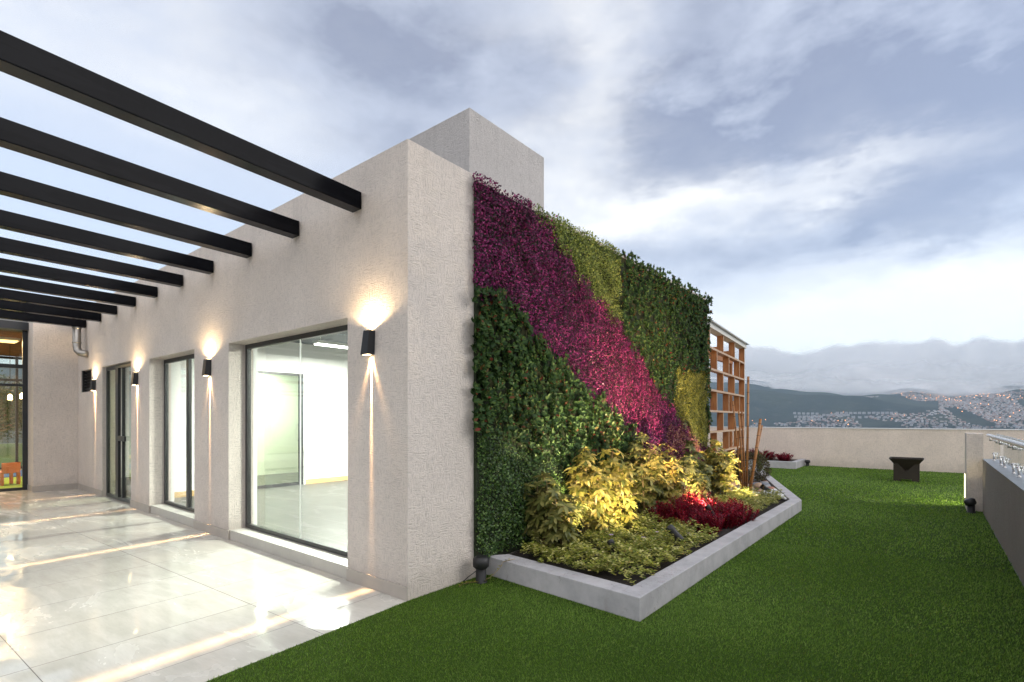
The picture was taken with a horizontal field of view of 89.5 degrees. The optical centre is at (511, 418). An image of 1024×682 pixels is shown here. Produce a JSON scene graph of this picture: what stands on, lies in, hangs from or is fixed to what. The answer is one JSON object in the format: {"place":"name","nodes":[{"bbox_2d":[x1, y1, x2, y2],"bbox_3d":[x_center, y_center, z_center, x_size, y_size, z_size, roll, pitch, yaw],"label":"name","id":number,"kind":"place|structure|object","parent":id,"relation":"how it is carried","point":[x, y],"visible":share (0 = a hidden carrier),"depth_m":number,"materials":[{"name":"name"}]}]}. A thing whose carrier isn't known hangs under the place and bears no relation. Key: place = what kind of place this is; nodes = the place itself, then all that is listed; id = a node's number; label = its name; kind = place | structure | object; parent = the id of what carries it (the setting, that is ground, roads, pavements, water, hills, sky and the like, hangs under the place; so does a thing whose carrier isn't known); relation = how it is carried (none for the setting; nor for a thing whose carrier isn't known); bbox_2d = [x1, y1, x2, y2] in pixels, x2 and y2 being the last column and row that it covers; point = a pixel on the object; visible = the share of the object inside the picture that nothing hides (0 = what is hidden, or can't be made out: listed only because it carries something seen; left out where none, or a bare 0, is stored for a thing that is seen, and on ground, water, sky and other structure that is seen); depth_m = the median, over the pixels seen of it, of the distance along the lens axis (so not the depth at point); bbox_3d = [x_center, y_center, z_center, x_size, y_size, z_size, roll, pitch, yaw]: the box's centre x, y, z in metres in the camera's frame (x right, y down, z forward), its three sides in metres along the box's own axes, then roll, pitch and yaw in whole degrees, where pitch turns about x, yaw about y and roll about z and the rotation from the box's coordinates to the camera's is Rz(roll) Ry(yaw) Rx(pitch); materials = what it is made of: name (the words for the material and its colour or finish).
{"place":"outdoors","nodes":[
{"label":"outdoors","id":0,"kind":"place"},
{"bbox_2d":[0,443,21,466],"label":"back lawn","id":1,"kind":"structure","parent":0,"point":[7,453],"depth_m":22.23,"materials":[{"name":"green plant"}]},
{"bbox_2d":[0,381,14,446],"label":"tree","id":2,"kind":"object","parent":1,"relation":"on","point":[7,427],"visible":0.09,"depth_m":25.34,"materials":[{"name":"green plant"}]},
{"bbox_2d":[0,370,21,442],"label":"tree","id":3,"kind":"object","parent":1,"relation":"on","point":[6,405],"visible":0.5,"depth_m":21.55,"materials":[{"name":"green plant"}]},
{"bbox_2d":[0,489,434,681],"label":"terrace floor","id":4,"kind":"structure","parent":0,"point":[95,588],"depth_m":4.34,"materials":[{"name":"tile"}]},
{"bbox_2d":[27,108,705,600],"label":"pavilion","id":5,"kind":"structure","parent":4,"relation":"on","point":[277,432],"depth_m":6.27,"materials":[{"name":"paint"}]},
{"bbox_2d":[72,326,88,357],"bbox_3d":[-8.841,-1.780,10.596,0.340,1.040,0.164,0,0,5],"label":"duct pipe","id":6,"kind":"object","parent":5,"relation":"attached to","point":[76,342],"visible":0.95,"depth_m":10.55,"materials":[{"name":"metal"}]},
{"bbox_2d":[90,379,95,390],"bbox_3d":[-8.313,-0.670,10.249,0.110,0.218,0.078,0,0,39],"label":"wall lamp","id":7,"kind":"object","parent":5,"relation":"attached to","point":[92,385],"visible":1,"depth_m":10.22,"materials":[{"name":"black metal"}]},
{"bbox_2d":[106,362,130,502],"bbox_3d":[-7.169,0.244,9.460,1.770,2.488,0.086,0,0,39],"label":"sliding door","id":8,"kind":"structure","parent":5,"relation":"in","point":[120,438],"depth_m":9.45,"materials":[{"name":"brown metal"}]},
{"bbox_2d":[131,372,137,384],"bbox_3d":[-6.284,-0.670,8.605,0.110,0.218,0.078,0,0,39],"label":"wall lamp","id":9,"kind":"object","parent":5,"relation":"attached to","point":[134,379],"visible":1,"depth_m":8.57,"materials":[{"name":"black metal"}]},
{"bbox_2d":[151,354,193,526],"bbox_3d":[-4.981,0.270,7.800,1.840,2.459,0.288,0,0,39],"label":"sliding window","id":10,"kind":"structure","parent":5,"relation":"in","point":[178,512],"depth_m":7.80,"materials":[{"name":"brown metal"}]},
{"bbox_2d":[0,30,360,327],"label":"pergola","id":11,"kind":"object","parent":5,"relation":"attached to","point":[34,65],"visible":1,"depth_m":4.60,"materials":[{"name":"black paint"}]},
{"bbox_2d":[202,359,211,375],"bbox_3d":[-3.984,-0.670,6.742,0.110,0.218,0.078,0,0,39],"label":"wall lamp","id":12,"kind":"object","parent":5,"relation":"attached to","point":[206,368],"visible":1,"depth_m":6.71,"materials":[{"name":"black metal"}]},
{"bbox_2d":[257,371,303,488],"bbox_3d":[-4.744,0.216,10.522,0.102,2.333,1.060,0,0,39],"label":"glass door","id":13,"kind":"structure","parent":5,"relation":"in","point":[260,372],"depth_m":10.89,"materials":[{"name":"white metal"}]},
{"bbox_2d":[230,325,347,578],"bbox_3d":[-2.424,0.280,5.729,2.560,2.439,0.288,0,0,39],"label":"window","id":14,"kind":"structure","parent":5,"relation":"in","point":[333,560],"depth_m":5.79,"materials":[{"name":"black metal"}]},
{"bbox_2d":[313,336,347,348],"bbox_3d":[-3.158,-1.464,9.765,0.180,0.248,1.200,0,0,39],"label":"ceiling lamp","id":15,"kind":"object","parent":5,"relation":"hanging from","point":[320,342],"visible":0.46,"depth_m":9.45,"materials":[{"name":"white paint"}]},
{"bbox_2d":[360,330,374,354],"bbox_3d":[-1.267,-0.670,4.541,0.110,0.218,0.078,0,0,39],"label":"wall lamp","id":16,"kind":"object","parent":5,"relation":"attached to","point":[368,343],"visible":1,"depth_m":4.51,"materials":[{"name":"black metal"}]},
{"bbox_2d":[470,171,712,557],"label":"green wall","id":17,"kind":"structure","parent":5,"relation":"attached to","point":[581,340],"depth_m":5.92,"materials":[{"name":"green plant"}]},
{"bbox_2d":[0,367,1023,443],"bbox_3d":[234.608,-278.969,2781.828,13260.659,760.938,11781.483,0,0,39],"label":"mountain","id":18,"kind":"structure","parent":0,"point":[771,406],"depth_m":3878.43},
{"bbox_2d":[774,391,1023,425],"bbox_3d":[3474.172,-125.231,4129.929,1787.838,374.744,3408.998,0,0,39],"label":"town houses","id":19,"kind":"structure","parent":18,"relation":"on","point":[976,408],"depth_m":3607.66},
{"bbox_2d":[0,0,1023,364],"label":"sky","id":20,"kind":"structure","parent":0,"point":[829,173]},
{"bbox_2d":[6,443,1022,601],"bbox_3d":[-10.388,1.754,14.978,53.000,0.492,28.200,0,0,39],"label":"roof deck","id":21,"kind":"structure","parent":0,"point":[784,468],"depth_m":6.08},
{"bbox_2d":[0,319,28,491],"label":"glazed room","id":22,"kind":"object","parent":21,"relation":"on","point":[15,329],"visible":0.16,"depth_m":10.92,"materials":[{"name":"orange paint"}]},
{"bbox_2d":[0,337,20,342],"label":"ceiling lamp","id":23,"kind":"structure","parent":22,"relation":"attached to","point":[8,340],"depth_m":11.86,"materials":[{"name":"white paint"}]},
{"bbox_2d":[0,477,21,488],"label":"green rug","id":24,"kind":"object","parent":22,"relation":"on","point":[8,485],"depth_m":11.62,"materials":[{"name":"carpet"}]},
{"bbox_2d":[0,462,20,485],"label":"play chair","id":25,"kind":"object","parent":24,"relation":"on","point":[11,468],"visible":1,"depth_m":11.56,"materials":[{"name":"orange plastic"}]},
{"bbox_2d":[0,356,21,469],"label":"back window","id":26,"kind":"structure","parent":22,"relation":"in","point":[16,379],"depth_m":15.44,"materials":[{"name":"black paint"}]},
{"bbox_2d":[4,470,21,476],"bbox_3d":[-14.417,1.476,12.785,2.000,0.017,4.900,0,0,39],"label":"blue mat","id":27,"kind":"object","parent":22,"relation":"on","point":[7,475],"depth_m":13.64,"materials":[{"name":"plastic"}]},
{"bbox_2d":[0,320,28,491],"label":"window","id":28,"kind":"structure","parent":22,"relation":"in","point":[23,327],"depth_m":10.89,"materials":[{"name":"black paint"}]},
{"bbox_2d":[486,468,801,621],"bbox_3d":[3.724,1.409,8.874,2.115,0.181,11.381,0,0,39],"label":"planter","id":29,"kind":"object","parent":21,"relation":"on","point":[641,598],"visible":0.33,"depth_m":4.64,"materials":[{"name":"concrete"}]},
{"bbox_2d":[459,559,512,586],"bbox_3d":[-0.237,1.393,4.726,0.548,0.190,0.099,0,0,-25],"label":"cable","id":30,"kind":"object","parent":29,"relation":"on","point":[486,578],"visible":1,"depth_m":4.71,"materials":[{"name":"black plastic"}]},
{"bbox_2d":[519,471,591,553],"bbox_3d":[0.379,0.966,5.395,0.885,0.849,0.666,0,0,39],"label":"umbrella plant","id":31,"kind":"object","parent":29,"relation":"on","point":[553,511],"visible":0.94,"depth_m":5.22,"materials":[{"name":"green plant"}]},
{"bbox_2d":[562,446,615,537],"bbox_3d":[0.880,0.852,5.935,0.617,1.064,0.581,0,0,39],"label":"umbrella plant","id":32,"kind":"object","parent":29,"relation":"on","point":[587,488],"visible":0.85,"depth_m":5.83,"materials":[{"name":"yellow plant"}]},
{"bbox_2d":[607,539,618,553],"bbox_3d":[0.979,1.298,5.003,0.068,0.264,0.139,0,0,-33],"label":"garden spotlight","id":33,"kind":"object","parent":29,"relation":"on","point":[610,542],"visible":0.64,"depth_m":5.00,"materials":[{"name":"grey metal"}]},
{"bbox_2d":[519,508,717,584],"bbox_3d":[1.253,1.235,5.483,1.370,0.217,2.511,0,0,39],"label":"ground cover","id":34,"kind":"object","parent":29,"relation":"on","point":[651,542],"visible":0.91,"depth_m":5.05,"materials":[{"name":"green plant"}]},
{"bbox_2d":[596,448,644,534],"bbox_3d":[1.228,0.867,6.223,0.652,1.034,0.676,0,0,39],"label":"umbrella plant","id":35,"kind":"object","parent":29,"relation":"on","point":[618,507],"visible":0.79,"depth_m":6.11,"materials":[{"name":"yellow plant"}]},
{"bbox_2d":[618,432,669,520],"bbox_3d":[1.756,0.781,6.973,0.749,1.210,0.745,0,0,39],"label":"umbrella plant","id":36,"kind":"object","parent":29,"relation":"on","point":[648,471],"visible":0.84,"depth_m":6.82,"materials":[{"name":"yellow plant"}]},
{"bbox_2d":[645,500,682,523],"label":"crimson plant","id":37,"kind":"object","parent":29,"relation":"on","point":[660,512],"visible":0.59,"depth_m":6.60,"materials":[{"name":"red plant"}]},
{"bbox_2d":[654,443,691,516],"bbox_3d":[2.115,0.861,7.136,0.718,1.052,0.659,0,0,39],"label":"umbrella plant","id":38,"kind":"object","parent":29,"relation":"on","point":[671,476],"visible":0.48,"depth_m":6.95,"materials":[{"name":"yellow plant"}]},
{"bbox_2d":[666,524,683,549],"bbox_3d":[1.673,1.261,5.301,0.092,0.339,0.206,0,0,-32],"label":"garden spotlight","id":39,"kind":"object","parent":29,"relation":"on","point":[677,535],"visible":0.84,"depth_m":5.29,"materials":[{"name":"black plastic"}]},
{"bbox_2d":[668,485,697,517],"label":"crimson plant","id":40,"kind":"object","parent":29,"relation":"on","point":[684,496],"visible":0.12,"depth_m":6.95,"materials":[{"name":"red plant"}]},
{"bbox_2d":[663,494,704,523],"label":"crimson plant","id":41,"kind":"object","parent":29,"relation":"on","point":[683,506],"visible":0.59,"depth_m":6.50,"materials":[{"name":"red plant"}]},
{"bbox_2d":[674,507,708,532],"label":"crimson plant","id":42,"kind":"object","parent":29,"relation":"on","point":[685,517],"visible":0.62,"depth_m":6.20,"materials":[{"name":"red plant"}]},
{"bbox_2d":[676,455,710,501],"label":"umbrella plant","id":43,"kind":"object","parent":29,"relation":"on","point":[697,477],"visible":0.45,"depth_m":7.48,"materials":[{"name":"yellow plant"}]},
{"bbox_2d":[676,440,714,497],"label":"umbrella plant","id":44,"kind":"object","parent":29,"relation":"on","point":[689,445],"visible":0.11,"depth_m":8.31,"materials":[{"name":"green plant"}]},
{"bbox_2d":[680,487,717,515],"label":"crimson plant","id":45,"kind":"object","parent":29,"relation":"on","point":[695,495],"visible":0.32,"depth_m":6.70,"materials":[{"name":"red plant"}]},
{"bbox_2d":[690,509,726,534],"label":"crimson plant","id":46,"kind":"object","parent":29,"relation":"on","point":[714,519],"visible":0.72,"depth_m":6.07,"materials":[{"name":"red plant"}]},
{"bbox_2d":[705,505,714,515],"bbox_3d":[2.419,1.242,6.305,0.134,0.396,0.072,0,0,39],"label":"garden spotlight","id":47,"kind":"object","parent":29,"relation":"on","point":[707,507],"visible":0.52,"depth_m":6.29,"materials":[{"name":"black metal"}]},
{"bbox_2d":[698,498,737,528],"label":"crimson plant","id":48,"kind":"object","parent":29,"relation":"on","point":[724,510],"visible":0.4,"depth_m":6.45,"materials":[{"name":"red plant"}]},
{"bbox_2d":[699,439,741,496],"bbox_3d":[3.465,0.866,8.781,0.853,1.042,0.794,0,0,39],"label":"umbrella plant","id":49,"kind":"object","parent":29,"relation":"on","point":[722,471],"visible":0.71,"depth_m":8.57,"materials":[{"name":"yellow plant"}]},
{"bbox_2d":[705,498,737,512],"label":"crimson plant","id":50,"kind":"object","parent":29,"relation":"on","point":[722,503],"visible":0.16,"depth_m":6.92,"materials":[{"name":"red plant"}]},
{"bbox_2d":[708,318,748,467],"bbox_3d":[4.824,-0.237,11.679,0.320,3.375,4.070,0,0,34],"label":"timber lattice","id":51,"kind":"object","parent":29,"relation":"on","point":[721,333],"visible":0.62,"depth_m":11.67,"materials":[{"name":"brown wood"}]},
{"bbox_2d":[719,506,746,528],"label":"crimson plant","id":52,"kind":"object","parent":29,"relation":"on","point":[734,522],"visible":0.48,"depth_m":6.45,"materials":[{"name":"red plant"}]},
{"bbox_2d":[727,497,743,510],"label":"crimson plant","id":53,"kind":"object","parent":29,"relation":"on","point":[731,501],"visible":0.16,"depth_m":7.11,"materials":[{"name":"red plant"}]},
{"bbox_2d":[732,401,741,490],"bbox_3d":[4.131,0.525,9.474,0.181,1.712,0.036,0,0,19],"label":"bamboo pole","id":54,"kind":"object","parent":29,"relation":"on","point":[737,444],"visible":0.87,"depth_m":9.46,"materials":[{"name":"brown wood"}]},
{"bbox_2d":[738,410,743,487],"bbox_3d":[4.178,0.610,9.424,0.116,1.542,0.042,0,0,39],"label":"bamboo pole","id":55,"kind":"object","parent":29,"relation":"on","point":[741,454],"visible":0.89,"depth_m":9.41,"materials":[{"name":"brown wood"}]},
{"bbox_2d":[741,411,745,486],"bbox_3d":[4.267,0.615,9.525,0.040,1.531,0.094,0,0,-36],"label":"bamboo pole","id":56,"kind":"object","parent":29,"relation":"on","point":[742,426],"visible":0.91,"depth_m":9.51,"materials":[{"name":"brown wood"}]},
{"bbox_2d":[727,501,760,524],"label":"crimson plant","id":57,"kind":"object","parent":29,"relation":"on","point":[749,517],"visible":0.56,"depth_m":6.67,"materials":[{"name":"red plant"}]},
{"bbox_2d":[705,485,785,519],"bbox_3d":[3.446,1.238,7.899,0.943,0.218,2.942,0,0,39],"label":"ground cover","id":58,"kind":"object","parent":29,"relation":"on","point":[766,500],"visible":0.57,"depth_m":8.19,"materials":[{"name":"green plant"}]},
{"bbox_2d":[745,376,749,491],"bbox_3d":[4.294,0.303,9.423,0.120,2.156,0.053,0,0,-42],"label":"bamboo pole","id":59,"kind":"object","parent":29,"relation":"on","point":[747,450],"visible":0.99,"depth_m":9.41,"materials":[{"name":"brown wood"}]},
{"bbox_2d":[732,450,771,482],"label":"box shrub","id":60,"kind":"object","parent":29,"relation":"on","point":[766,468],"visible":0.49,"depth_m":10.81,"materials":[{"name":"green plant"}]},
{"bbox_2d":[748,419,761,492],"bbox_3d":[4.393,0.690,9.342,0.280,1.388,0.061,0,0,-13],"label":"bamboo pole","id":61,"kind":"object","parent":29,"relation":"on","point":[755,455],"visible":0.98,"depth_m":9.33,"materials":[{"name":"brown wood"}]},
{"bbox_2d":[748,425,762,486],"bbox_3d":[4.478,0.750,9.522,0.323,1.267,0.039,0,0,-10],"label":"bamboo pole","id":62,"kind":"object","parent":29,"relation":"on","point":[759,440],"visible":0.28,"depth_m":9.53,"materials":[{"name":"brown wood"}]},
{"bbox_2d":[753,483,761,488],"bbox_3d":[4.836,1.325,10.177,0.167,0.140,0.268,0,0,17],"label":"river stone","id":63,"kind":"object","parent":29,"relation":"on","point":[757,485],"visible":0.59,"depth_m":10.09,"materials":[{"name":"beige stone"}]},
{"bbox_2d":[752,449,771,471],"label":"sword plant","id":64,"kind":"object","parent":29,"relation":"on","point":[761,460],"visible":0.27,"depth_m":12.85,"materials":[{"name":"green plant"}]},
{"bbox_2d":[760,484,770,491],"bbox_3d":[4.372,1.276,8.900,0.202,0.308,0.087,0,0,-20],"label":"garden spotlight","id":65,"kind":"object","parent":29,"relation":"on","point":[763,487],"visible":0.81,"depth_m":8.88,"materials":[{"name":"black metal"}]},
{"bbox_2d":[750,489,785,498],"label":"white pebbles","id":66,"kind":"object","parent":29,"relation":"on","point":[769,492],"visible":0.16,"depth_m":9.05,"materials":[{"name":"white stone"}]},
{"bbox_2d":[745,458,805,468],"bbox_3d":[5.517,1.393,18.821,8.880,0.206,1.595,0,0,39],"label":"planter","id":67,"kind":"object","parent":21,"relation":"on","point":[791,464],"visible":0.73,"depth_m":15.72,"materials":[{"name":"concrete"}]},
{"bbox_2d":[760,450,776,459],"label":"crimson plant","id":68,"kind":"object","parent":67,"relation":"on","point":[770,455],"visible":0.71,"depth_m":16.43,"materials":[{"name":"red plant"}]},
{"bbox_2d":[776,452,793,460],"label":"crimson plant","id":69,"kind":"object","parent":67,"relation":"on","point":[784,457],"visible":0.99,"depth_m":16.03,"materials":[{"name":"red plant"}]},
{"bbox_2d":[708,426,1023,472],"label":"parapet wall","id":70,"kind":"structure","parent":21,"relation":"on","point":[939,450],"depth_m":15.56,"materials":[{"name":"beige paint"}]},
{"bbox_2d":[983,459,1023,584],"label":"wall","id":71,"kind":"structure","parent":21,"relation":"on","point":[1003,500],"depth_m":5.79,"materials":[{"name":"grey paint"}]},
{"bbox_2d":[986,433,1023,476],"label":"glass balustrade","id":72,"kind":"object","parent":71,"relation":"on","point":[1008,451],"visible":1,"depth_m":6.40,"materials":[{"name":"clear glass"}]},
{"bbox_2d":[206,465,1023,681],"bbox_3d":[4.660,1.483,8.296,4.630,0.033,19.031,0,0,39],"label":"turf","id":73,"kind":"structure","parent":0,"point":[854,517],"depth_m":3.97,"materials":[{"name":"green plant"}]},
{"bbox_2d":[473,555,488,583],"bbox_3d":[-0.283,1.378,4.734,0.147,0.240,0.147,0,0,39],"label":"post light","id":74,"kind":"object","parent":73,"relation":"on","point":[480,564],"visible":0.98,"depth_m":4.69,"materials":[{"name":"black plastic"}]},
{"bbox_2d":[889,457,923,481],"bbox_3d":[9.579,1.224,12.548,0.670,0.545,0.670,0,0,39],"label":"fire pit","id":75,"kind":"object","parent":73,"relation":"on","point":[906,467],"visible":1,"depth_m":12.37,"materials":[{"name":"metal"}]},
{"bbox_2d":[963,498,976,513],"bbox_3d":[7.290,1.377,8.225,0.163,0.242,0.147,0,0,39],"label":"post light","id":76,"kind":"object","parent":73,"relation":"on","point":[970,503],"visible":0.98,"depth_m":8.18,"materials":[{"name":"black plastic"}]},
{"bbox_2d":[964,433,982,511],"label":"pillar wall","id":77,"kind":"structure","parent":73,"relation":"on","point":[973,481],"depth_m":8.39,"materials":[{"name":"paint"}]},
{"bbox_2d":[709,338,1023,375],"bbox_3d":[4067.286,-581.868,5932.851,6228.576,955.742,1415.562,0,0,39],"label":"fog bank","id":78,"kind":"structure","parent":0,"point":[981,354],"depth_m":5917.38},
{"bbox_2d":[710,363,1023,386],"bbox_3d":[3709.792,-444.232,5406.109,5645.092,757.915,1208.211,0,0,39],"label":"fog bank","id":79,"kind":"structure","parent":0,"point":[903,374],"depth_m":5326.38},
{"bbox_2d":[710,376,1023,395],"bbox_3d":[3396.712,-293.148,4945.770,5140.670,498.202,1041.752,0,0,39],"label":"fog bank","id":80,"kind":"structure","parent":0,"point":[864,388],"depth_m":5094.22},
{"label":"paving strip","id":81,"kind":"structure","parent":0,"visible":0},
{"bbox_2d":[708,347,732,451],"bbox_3d":[2.966,-0.100,13.233,4.250,3.200,3.300,0,0,39],"label":"timber pergola","id":82,"kind":"object","parent":81,"relation":"on","point":[719,358],"visible":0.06,"depth_m":13.13,"materials":[{"name":"brown wood"}]}
]}

